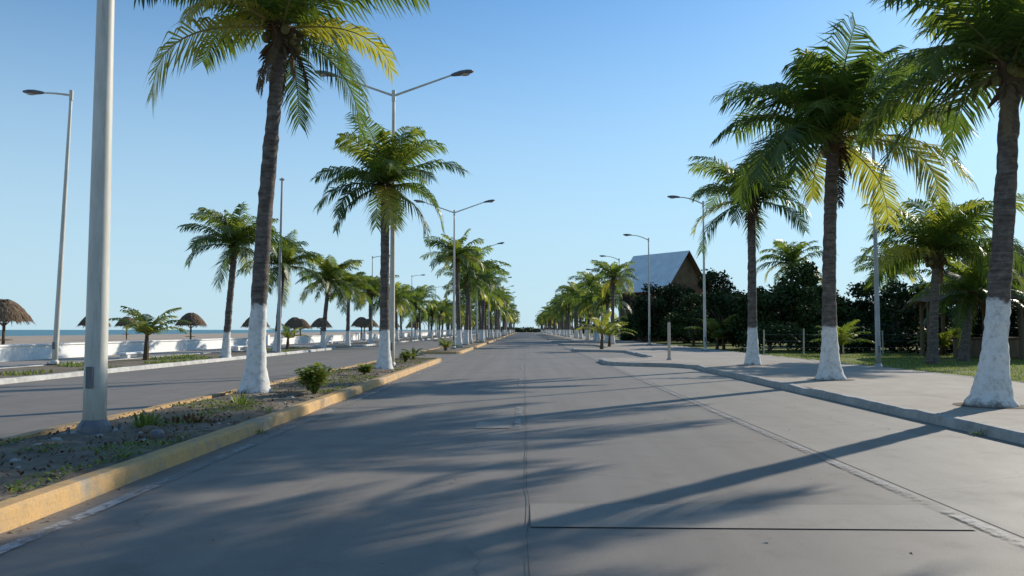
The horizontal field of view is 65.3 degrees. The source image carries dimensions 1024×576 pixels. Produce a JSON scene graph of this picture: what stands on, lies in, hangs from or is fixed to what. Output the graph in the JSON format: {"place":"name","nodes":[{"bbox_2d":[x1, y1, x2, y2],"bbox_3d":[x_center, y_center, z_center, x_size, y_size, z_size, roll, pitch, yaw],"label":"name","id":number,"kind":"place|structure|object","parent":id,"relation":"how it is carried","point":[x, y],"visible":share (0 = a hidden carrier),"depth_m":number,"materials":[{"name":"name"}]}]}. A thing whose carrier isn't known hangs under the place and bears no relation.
{"place":"outdoors","nodes":[
{"label":"outdoors","id":0,"kind":"place"},
{"bbox_2d":[0,330,345,331],"bbox_3d":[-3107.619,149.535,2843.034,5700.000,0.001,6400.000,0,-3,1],"label":"sea","id":1,"kind":"structure","parent":0,"point":[134,330],"depth_m":1375.45,"materials":[{"name":"teal liquid"}]},
{"bbox_2d":[0,330,452,335],"bbox_3d":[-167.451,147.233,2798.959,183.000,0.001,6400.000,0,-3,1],"label":"sea","id":2,"kind":"structure","parent":0,"point":[77,333],"depth_m":421.46,"materials":[{"name":"teal liquid"}]},
{"bbox_2d":[0,334,456,367],"bbox_3d":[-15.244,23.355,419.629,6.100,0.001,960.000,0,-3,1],"label":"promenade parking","id":3,"kind":"structure","parent":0,"point":[36,362],"depth_m":46.62,"materials":[{"name":"concrete"}]},
{"bbox_2d":[116,351,149,358],"bbox_3d":[-19.967,3.542,42.177,0.500,0.330,2.600,0,-3,1],"label":"concrete bench","id":4,"kind":"object","parent":3,"relation":"on","point":[123,355],"visible":0.78,"depth_m":41.26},
{"bbox_2d":[0,332,455,361],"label":"wall","id":5,"kind":"structure","parent":3,"relation":"on","point":[15,352],"depth_m":51.18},
{"bbox_2d":[0,330,463,344],"bbox_3d":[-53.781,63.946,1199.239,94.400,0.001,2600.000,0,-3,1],"label":"beach","id":6,"kind":"structure","parent":0,"point":[48,339],"depth_m":153.58,"materials":[{"name":"sand"}]},
{"bbox_2d":[0,299,36,344],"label":"thatched umbrella","id":7,"kind":"object","parent":6,"relation":"on","point":[11,310],"visible":1,"depth_m":53.01,"materials":[{"name":"brown plant"}]},
{"bbox_2d":[114,316,133,339],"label":"thatched umbrella","id":8,"kind":"object","parent":6,"relation":"on","point":[118,323],"visible":0.49,"depth_m":119.74,"materials":[{"name":"brown plant"}]},
{"bbox_2d":[174,313,207,338],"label":"thatched umbrella","id":9,"kind":"object","parent":6,"relation":"on","point":[195,320],"visible":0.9,"depth_m":84.72,"materials":[{"name":"brown plant"}]},
{"bbox_2d":[283,317,298,335],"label":"thatched umbrella","id":10,"kind":"object","parent":6,"relation":"on","point":[290,321],"visible":0.44,"depth_m":105.54,"materials":[{"name":"brown wood"}]},
{"bbox_2d":[289,319,312,333],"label":"thatched umbrella","id":11,"kind":"object","parent":6,"relation":"on","point":[302,323],"visible":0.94,"depth_m":97.55,"materials":[{"name":"brown wood"}]},
{"bbox_2d":[311,318,332,334],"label":"thatched umbrella","id":12,"kind":"object","parent":6,"relation":"on","point":[316,323],"visible":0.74,"depth_m":111.52,"materials":[{"name":"brown wood"}]},
{"bbox_2d":[350,317,368,338],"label":"thatched umbrella","id":13,"kind":"object","parent":6,"relation":"on","point":[361,321],"visible":0.9,"depth_m":134.23,"materials":[{"name":"brown wood"}]},
{"bbox_2d":[0,331,1023,575],"bbox_3d":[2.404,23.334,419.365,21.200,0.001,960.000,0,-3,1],"label":"road","id":14,"kind":"structure","parent":0,"point":[428,471],"depth_m":7.56,"materials":[{"name":"asphalt"}]},
{"bbox_2d":[0,357,440,533],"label":"median strip","id":15,"kind":"object","parent":14,"relation":"on","point":[25,508],"visible":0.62,"depth_m":8.81,"materials":[{"name":"concrete"}]},
{"bbox_2d":[0,358,431,501],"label":"median soil","id":16,"kind":"structure","parent":15,"relation":"on","point":[77,442],"depth_m":9.99,"materials":[{"name":"soil"}]},
{"bbox_2d":[60,0,122,434],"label":"street lamp","id":17,"kind":"object","parent":16,"relation":"on","point":[94,420],"visible":0.94,"depth_m":10.50,"materials":[{"name":"metal"}]},
{"bbox_2d":[125,410,167,427],"bbox_3d":[-4.989,1.793,10.878,0.562,0.270,0.734,3,-4,-43],"label":"grass tuft","id":18,"kind":"object","parent":16,"relation":"on","point":[146,420],"visible":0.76,"depth_m":10.82,"materials":[{"name":"green plant"}]},
{"bbox_2d":[128,432,180,443],"bbox_3d":[-4.252,1.801,9.619,0.652,0.122,0.671,-2,-4,38],"label":"dry tuft","id":19,"kind":"object","parent":16,"relation":"on","point":[151,436],"visible":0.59,"depth_m":9.68,"materials":[{"name":"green plant"}]},
{"bbox_2d":[163,412,227,423],"bbox_3d":[-4.627,1.888,11.561,0.932,0.151,0.805,0,-3,1],"label":"dry tuft","id":20,"kind":"object","parent":16,"relation":"on","point":[188,418],"visible":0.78,"depth_m":11.54,"materials":[{"name":"brown plant"}]},
{"bbox_2d":[2,370,394,476],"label":"stones","id":21,"kind":"object","parent":16,"relation":"on","point":[156,431],"visible":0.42,"depth_m":10.32,"materials":[{"name":"stone"}]},
{"bbox_2d":[0,357,430,492],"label":"ground cover","id":22,"kind":"object","parent":16,"relation":"on","point":[19,482],"visible":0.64,"depth_m":9.24,"materials":[{"name":"green plant"}]},
{"bbox_2d":[229,391,256,405],"bbox_3d":[-4.798,1.961,14.182,0.630,0.277,0.622,0,-3,1],"label":"grass tuft","id":23,"kind":"object","parent":16,"relation":"on","point":[243,400],"visible":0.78,"depth_m":14.12,"materials":[{"name":"green plant"}]},
{"bbox_2d":[134,0,430,393],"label":"palm tree","id":24,"kind":"object","parent":16,"relation":"on","point":[284,47],"visible":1,"depth_m":17.25,"materials":[{"name":"green plant"}]},
{"bbox_2d":[293,362,336,393],"bbox_3d":[-4.077,1.873,16.589,1.022,0.720,0.960,-2,-4,35],"label":"leafy shrub","id":25,"kind":"object","parent":16,"relation":"on","point":[314,379],"visible":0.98,"depth_m":16.48,"materials":[{"name":"green plant"}]},
{"bbox_2d":[356,364,373,374],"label":"leafy shrub","id":26,"kind":"object","parent":16,"relation":"on","point":[365,369],"visible":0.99,"depth_m":23.90,"materials":[{"name":"green plant"}]},
{"bbox_2d":[310,112,470,368],"bbox_3d":[-4.186,-1.337,27.349,5.033,8.314,5.267,2,-4,-33],"label":"palm tree","id":27,"kind":"object","parent":16,"relation":"on","point":[385,166],"visible":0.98,"depth_m":26.99,"materials":[{"name":"green plant"}]},
{"bbox_2d":[314,69,473,366],"bbox_3d":[-4.346,-2.572,29.142,5.880,10.908,0.440,0,-3,1],"label":"street lamp","id":28,"kind":"object","parent":16,"relation":"on","point":[467,72],"visible":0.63,"depth_m":29.02,"materials":[{"name":"metal"}]},
{"bbox_2d":[399,349,415,361],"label":"leafy shrub","id":29,"kind":"object","parent":16,"relation":"on","point":[407,355],"visible":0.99,"depth_m":32.85,"materials":[{"name":"green plant"}]},
{"bbox_2d":[401,347,426,358],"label":"young palm","id":30,"kind":"object","parent":16,"relation":"on","point":[414,353],"visible":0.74,"depth_m":35.88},
{"bbox_2d":[0,358,912,563],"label":"leaf litter","id":31,"kind":"object","parent":14,"relation":"on","point":[83,448],"visible":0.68,"depth_m":10.44,"materials":[{"name":"plant"}]},
{"bbox_2d":[420,332,516,353],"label":"median strip","id":32,"kind":"object","parent":14,"relation":"on","point":[462,350],"visible":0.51,"depth_m":57.99,"materials":[{"name":"soil"}]},
{"bbox_2d":[435,337,459,350],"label":"young palm","id":33,"kind":"object","parent":32,"relation":"on","point":[445,344],"visible":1,"depth_m":52.85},
{"bbox_2d":[419,229,484,347],"bbox_3d":[-4.668,0.030,61.978,5.332,9.194,5.350,0,-3,1],"label":"palm tree","id":34,"kind":"object","parent":32,"relation":"on","point":[461,250],"visible":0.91,"depth_m":61.94,"materials":[{"name":"green plant"}]},
{"bbox_2d":[414,199,494,348],"bbox_3d":[-4.144,-1.012,57.199,5.880,10.708,0.400,0,-3,1],"label":"street lamp","id":35,"kind":"object","parent":32,"relation":"on","point":[454,212],"visible":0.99,"depth_m":57.20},
{"bbox_2d":[442,271,496,343],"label":"palm tree","id":36,"kind":"object","parent":32,"relation":"on","point":[463,293],"visible":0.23,"depth_m":78.81,"materials":[{"name":"green plant"}]},
{"bbox_2d":[436,245,510,344],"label":"palm tree","id":37,"kind":"object","parent":32,"relation":"on","point":[482,284],"visible":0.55,"depth_m":70.84,"materials":[{"name":"green plant"}]},
{"bbox_2d":[456,242,504,342],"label":"street lamp","id":38,"kind":"object","parent":32,"relation":"on","point":[476,341],"visible":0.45,"depth_m":84.96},
{"bbox_2d":[460,278,503,339],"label":"palm tree","id":39,"kind":"object","parent":32,"relation":"on","point":[480,305],"visible":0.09,"depth_m":98.89,"materials":[{"name":"green plant"}]},
{"bbox_2d":[463,261,509,341],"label":"palm tree","id":40,"kind":"object","parent":32,"relation":"on","point":[483,312],"visible":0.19,"depth_m":89.92,"materials":[{"name":"green plant"}]},
{"bbox_2d":[471,287,504,339],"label":"palm tree","id":41,"kind":"object","parent":32,"relation":"on","point":[498,301],"visible":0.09,"depth_m":110.02,"materials":[{"name":"green plant"}]},
{"bbox_2d":[375,281,617,338],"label":"distant palm trees","id":42,"kind":"object","parent":32,"relation":"on","point":[556,313],"visible":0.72,"depth_m":153.82,"materials":[{"name":"green plant"}]},
{"bbox_2d":[0,335,1023,553],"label":"road marking","id":43,"kind":"object","parent":14,"relation":"on","point":[131,495],"visible":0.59,"depth_m":7.69,"materials":[{"name":"white paint"}]},
{"bbox_2d":[196,349,919,575],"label":"road joint","id":44,"kind":"object","parent":14,"relation":"on","point":[566,501],"visible":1,"depth_m":6.91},
{"bbox_2d":[475,422,975,529],"bbox_3d":[1.459,1.987,9.464,3.406,0.001,7.431,0,-3,-7],"label":"road patch","id":45,"kind":"object","parent":14,"relation":"on","point":[801,516],"visible":1,"depth_m":6.39,"materials":[{"name":"asphalt"}]},
{"bbox_2d":[531,332,1023,536],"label":"parking lane","id":46,"kind":"structure","parent":14,"relation":"attached to","point":[977,476],"depth_m":10.70,"materials":[{"name":"concrete"}]},
{"bbox_2d":[0,0,1023,329],"label":"sky","id":47,"kind":"structure","parent":0,"point":[579,119],"materials":[{"name":"blue"}]},
{"bbox_2d":[615,250,702,341],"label":"gabled house","id":48,"kind":"structure","parent":0,"point":[682,268],"depth_m":103.49,"materials":[{"name":"paint"}]},
{"bbox_2d":[536,332,1023,444],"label":"pavement","id":49,"kind":"structure","parent":0,"point":[929,397],"depth_m":20.55,"materials":[{"name":"concrete"}]},
{"bbox_2d":[559,284,587,338],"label":"palm tree","id":50,"kind":"object","parent":49,"relation":"on","point":[571,290],"visible":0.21,"depth_m":114.68,"materials":[{"name":"green plant"}]},
{"bbox_2d":[563,287,609,339],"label":"palm tree","id":51,"kind":"object","parent":49,"relation":"on","point":[589,311],"visible":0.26,"depth_m":105.63,"materials":[{"name":"green plant"}]},
{"bbox_2d":[571,288,610,341],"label":"palm tree","id":52,"kind":"object","parent":49,"relation":"on","point":[590,300],"visible":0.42,"depth_m":88.62,"materials":[{"name":"green plant"}]},
{"bbox_2d":[568,271,617,340],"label":"palm tree","id":53,"kind":"object","parent":49,"relation":"on","point":[590,278],"visible":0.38,"depth_m":96.48,"materials":[{"name":"green plant"}]},
{"bbox_2d":[573,309,636,348],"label":"young palm","id":54,"kind":"object","parent":49,"relation":"on","point":[603,327],"visible":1,"depth_m":55.50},
{"bbox_2d":[581,280,636,342],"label":"palm tree","id":55,"kind":"object","parent":49,"relation":"on","point":[607,299],"visible":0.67,"depth_m":80.59,"materials":[{"name":"green plant"}]},
{"bbox_2d":[588,321,633,346],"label":"young palm","id":56,"kind":"object","parent":49,"relation":"on","point":[609,334],"visible":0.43,"depth_m":63.70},
{"bbox_2d":[589,260,638,343],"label":"palm tree","id":57,"kind":"object","parent":49,"relation":"on","point":[618,278],"visible":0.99,"depth_m":73.71,"materials":[{"name":"green plant"}]},
{"bbox_2d":[623,234,651,344],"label":"street lamp","id":58,"kind":"object","parent":49,"relation":"on","point":[649,342],"visible":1,"depth_m":72.83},
{"bbox_2d":[667,322,671,359],"bbox_3d":[7.040,2.376,35.823,0.252,1.700,0.252,0,-3,1],"label":"bollard post","id":59,"kind":"object","parent":49,"relation":"on","point":[669,340],"visible":0.88,"depth_m":35.77,"materials":[{"name":"paint"}]},
{"bbox_2d":[667,195,708,350],"bbox_3d":[11.409,-0.995,51.957,2.540,10.130,0.400,0,-3,1],"label":"street lamp","id":60,"kind":"object","parent":49,"relation":"on","point":[704,306],"visible":0.94,"depth_m":51.81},
{"bbox_2d":[710,11,979,379],"bbox_3d":[9.300,-2.266,22.109,7.250,9.637,7.535,0,-3,1],"label":"palm tree","id":61,"kind":"object","parent":49,"relation":"on","point":[830,105],"visible":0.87,"depth_m":21.52,"materials":[{"name":"green plant"}]},
{"bbox_2d":[737,364,1023,408],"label":"tree pit soil","id":62,"kind":"object","parent":49,"relation":"on","point":[961,404],"visible":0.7,"depth_m":14.44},
{"bbox_2d":[687,152,821,364],"bbox_3d":[9.302,-1.231,31.094,5.310,8.493,5.636,0,-3,1],"label":"palm tree","id":63,"kind":"object","parent":62,"relation":"on","point":[752,219],"visible":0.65,"depth_m":30.77,"materials":[{"name":"green plant"}]},
{"bbox_2d":[851,0,1023,407],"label":"palm tree","id":64,"kind":"object","parent":62,"relation":"on","point":[987,37],"visible":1,"depth_m":14.56,"materials":[{"name":"green plant"}]},
{"bbox_2d":[573,333,1023,381],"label":"lawn","id":65,"kind":"structure","parent":0,"point":[778,349],"depth_m":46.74,"materials":[{"name":"green plant"}]},
{"bbox_2d":[617,304,661,341],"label":"broadleaf tree","id":66,"kind":"object","parent":65,"relation":"on","point":[624,336],"visible":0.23,"depth_m":99.13,"materials":[{"name":"green plant"}]},
{"bbox_2d":[628,282,695,340],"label":"broadleaf tree","id":67,"kind":"object","parent":65,"relation":"on","point":[665,295],"visible":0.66,"depth_m":89.61,"materials":[{"name":"green plant"}]},
{"bbox_2d":[650,294,713,342],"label":"broadleaf tree","id":68,"kind":"object","parent":65,"relation":"on","point":[686,339],"visible":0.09,"depth_m":91.31,"materials":[{"name":"green plant"}]},
{"bbox_2d":[660,291,714,345],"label":"broadleaf tree","id":69,"kind":"object","parent":65,"relation":"on","point":[692,305],"visible":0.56,"depth_m":73.25,"materials":[{"name":"green plant"}]},
{"bbox_2d":[684,313,737,349],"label":"young palm","id":70,"kind":"object","parent":65,"relation":"on","point":[716,335],"visible":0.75,"depth_m":59.30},
{"bbox_2d":[685,290,740,345],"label":"broadleaf tree","id":71,"kind":"object","parent":65,"relation":"on","point":[711,315],"visible":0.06,"depth_m":76.00,"materials":[{"name":"green plant"}]},
{"bbox_2d":[686,289,747,348],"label":"broadleaf tree","id":72,"kind":"object","parent":65,"relation":"on","point":[714,300],"visible":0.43,"depth_m":60.59,"materials":[{"name":"green plant"}]},
{"bbox_2d":[697,267,736,342],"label":"broadleaf tree","id":73,"kind":"object","parent":65,"relation":"on","point":[714,277],"visible":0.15,"depth_m":92.64,"materials":[{"name":"green plant"}]},
{"bbox_2d":[718,276,821,350],"bbox_3d":[19.181,1.986,58.966,7.480,5.541,7.626,2,-4,-37],"label":"broadleaf tree","id":74,"kind":"object","parent":65,"relation":"on","point":[772,306],"visible":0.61,"depth_m":57.34,"materials":[{"name":"green plant"}]},
{"bbox_2d":[736,320,846,352],"bbox_3d":[18.390,3.317,52.273,7.321,2.446,3.343,0,-3,1],"label":"hedge","id":75,"kind":"object","parent":65,"relation":"on","point":[791,339],"visible":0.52,"depth_m":51.91,"materials":[{"name":"green plant"}]},
{"bbox_2d":[756,239,838,347],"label":"palm tree","id":76,"kind":"object","parent":65,"relation":"on","point":[788,253],"visible":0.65,"depth_m":67.52,"materials":[{"name":"green plant"}]},
{"bbox_2d":[777,261,857,349],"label":"broadleaf tree","id":77,"kind":"object","parent":65,"relation":"on","point":[805,278],"visible":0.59,"depth_m":57.20,"materials":[{"name":"green plant"}]},
{"bbox_2d":[810,319,874,354],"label":"young palm","id":78,"kind":"object","parent":65,"relation":"on","point":[842,336],"visible":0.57,"depth_m":46.75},
{"bbox_2d":[763,329,938,354],"bbox_3d":[29.756,3.266,48.457,28.945,1.619,0.095,0,-3,1],"label":"wire fence","id":79,"kind":"object","parent":65,"relation":"on","point":[803,334],"visible":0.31,"depth_m":48.60,"materials":[{"name":"paint"}]},
{"bbox_2d":[839,296,874,350],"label":"broadleaf tree","id":80,"kind":"object","parent":65,"relation":"on","point":[859,308],"visible":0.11,"depth_m":58.81,"materials":[{"name":"green plant"}]},
{"bbox_2d":[816,320,919,352],"bbox_3d":[23.577,3.254,52.705,6.902,2.673,3.403,0,-3,1],"label":"hedge","id":81,"kind":"object","parent":65,"relation":"on","point":[862,345],"visible":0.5,"depth_m":51.88,"materials":[{"name":"green plant"}]},
{"bbox_2d":[872,147,884,366],"bbox_3d":[12.994,-2.033,30.956,2.540,10.280,0.400,0,-3,1],"label":"street lamp","id":82,"kind":"object","parent":65,"relation":"on","point":[877,317],"visible":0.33,"depth_m":30.76,"materials":[{"name":"metal"}]},
{"bbox_2d":[851,247,926,298],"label":"palm tree","id":83,"kind":"object","parent":65,"relation":"on","point":[912,278],"visible":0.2,"depth_m":65.93,"materials":[{"name":"green plant"}]},
{"bbox_2d":[838,279,940,350],"bbox_3d":[27.581,1.902,57.507,6.715,5.336,6.958,1,-3,-23],"label":"broadleaf tree","id":84,"kind":"object","parent":65,"relation":"on","point":[901,294],"visible":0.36,"depth_m":57.57,"materials":[{"name":"green plant"}]},
{"bbox_2d":[897,326,952,352],"bbox_3d":[29.523,3.325,52.437,7.508,2.480,3.642,0,-3,1],"label":"hedge","id":85,"kind":"object","parent":65,"relation":"on","point":[950,348],"visible":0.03,"depth_m":52.65,"materials":[{"name":"green plant"}]},
{"bbox_2d":[889,298,960,352],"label":"broadleaf tree","id":86,"kind":"object","parent":65,"relation":"on","point":[910,319],"visible":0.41,"depth_m":50.51,"materials":[{"name":"green plant"}]},
{"bbox_2d":[884,305,973,348],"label":"broadleaf tree","id":87,"kind":"object","parent":65,"relation":"on","point":[950,311],"visible":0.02,"depth_m":57.14,"materials":[{"name":"green plant"}]},
{"bbox_2d":[858,193,1023,363],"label":"palm tree","id":88,"kind":"object","parent":65,"relation":"on","point":[940,236],"visible":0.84,"depth_m":35.30,"materials":[{"name":"green plant"}]},
{"bbox_2d":[907,326,975,354],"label":"young palm","id":89,"kind":"object","parent":65,"relation":"on","point":[944,339],"visible":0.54,"depth_m":46.78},
{"bbox_2d":[900,256,1023,360],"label":"palm tree","id":90,"kind":"object","parent":65,"relation":"on","point":[968,282],"visible":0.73,"depth_m":38.45,"materials":[{"name":"green plant"}]},
{"bbox_2d":[903,246,1023,359],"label":"thatched hut","id":91,"kind":"object","parent":65,"relation":"on","point":[1016,347],"visible":0.19,"depth_m":42.64,"materials":[{"name":"brown wood"}]},
{"bbox_2d":[962,305,1023,336],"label":"broadleaf tree","id":92,"kind":"object","parent":65,"relation":"on","point":[1013,329],"visible":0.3,"depth_m":48.83,"materials":[{"name":"green plant"}]},
{"label":"ground","id":93,"kind":"structure","parent":0,"visible":0},
{"bbox_2d":[0,347,336,384],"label":"planting strip","id":94,"kind":"object","parent":93,"relation":"on","point":[130,364],"visible":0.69,"depth_m":30.77,"materials":[{"name":"concrete"}]},
{"bbox_2d":[22,89,73,364],"bbox_3d":[-18.415,-2.437,31.449,2.014,10.884,0.440,0,-3,1],"label":"street lamp","id":95,"kind":"object","parent":94,"relation":"on","point":[55,349],"visible":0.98,"depth_m":31.36,"materials":[{"name":"metal"}]},
{"bbox_2d":[109,306,190,359],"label":"young palm","id":96,"kind":"object","parent":94,"relation":"on","point":[143,325],"visible":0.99,"depth_m":36.07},
{"bbox_2d":[0,346,308,375],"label":"grass patch","id":97,"kind":"object","parent":94,"relation":"on","point":[183,357],"visible":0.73,"depth_m":33.24,"materials":[{"name":"green plant"}]},
{"bbox_2d":[175,202,299,357],"bbox_3d":[-13.529,-0.346,39.413,5.636,7.603,5.627,0,-3,1],"label":"palm tree","id":98,"kind":"object","parent":94,"relation":"on","point":[236,240],"visible":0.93,"depth_m":38.95,"materials":[{"name":"green plant"}]},
{"bbox_2d":[274,178,284,352],"bbox_3d":[-13.885,-1.385,47.850,0.400,10.500,0.400,0,-3,1],"label":"utility pole","id":99,"kind":"object","parent":94,"relation":"on","point":[279,295],"visible":0.98,"depth_m":47.72,"materials":[{"name":"metal"}]},
{"bbox_2d":[235,229,325,351],"bbox_3d":[-14.216,0.244,49.382,4.854,7.459,5.751,-2,-4,33],"label":"palm tree","id":100,"kind":"object","parent":94,"relation":"on","point":[289,261],"visible":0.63,"depth_m":49.16,"materials":[{"name":"green plant"}]},
{"bbox_2d":[269,323,308,348],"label":"young palm","id":101,"kind":"object","parent":94,"relation":"on","point":[285,333],"visible":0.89,"depth_m":56.00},
{"bbox_2d":[296,250,363,347],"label":"palm tree","id":102,"kind":"object","parent":94,"relation":"on","point":[330,274],"visible":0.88,"depth_m":59.38,"materials":[{"name":"green plant"}]},
{"bbox_2d":[315,269,376,345],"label":"palm tree","id":103,"kind":"object","parent":93,"relation":"on","point":[357,283],"visible":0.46,"depth_m":67.53,"materials":[{"name":"green plant"}]},
{"bbox_2d":[313,332,494,346],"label":"planting strip","id":104,"kind":"object","parent":93,"relation":"on","point":[361,343],"visible":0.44,"depth_m":85.69,"materials":[{"name":"plant"}]},
{"bbox_2d":[351,274,399,343],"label":"palm tree","id":105,"kind":"object","parent":104,"relation":"on","point":[373,292],"visible":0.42,"depth_m":78.03,"materials":[{"name":"green plant"}]},
{"bbox_2d":[368,281,414,316],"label":"palm tree","id":106,"kind":"object","parent":104,"relation":"on","point":[402,291],"visible":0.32,"depth_m":87.46,"materials":[{"name":"green plant"}]},
{"bbox_2d":[374,284,426,340],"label":"palm tree","id":107,"kind":"object","parent":104,"relation":"on","point":[412,297],"visible":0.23,"depth_m":97.00,"materials":[{"name":"green plant"}]},
{"bbox_2d":[397,291,436,339],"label":"palm tree","id":108,"kind":"object","parent":104,"relation":"on","point":[415,305],"visible":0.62,"depth_m":108.20,"materials":[{"name":"green plant"}]},
{"bbox_2d":[406,285,439,338],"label":"palm tree","id":109,"kind":"object","parent":104,"relation":"on","point":[421,289],"visible":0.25,"depth_m":119.06,"materials":[{"name":"green plant"}]},
{"bbox_2d":[478,317,618,335],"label":"distant treeline","id":110,"kind":"object","parent":93,"relation":"on","point":[525,329],"visible":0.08,"depth_m":426.86,"materials":[{"name":"green plant"}]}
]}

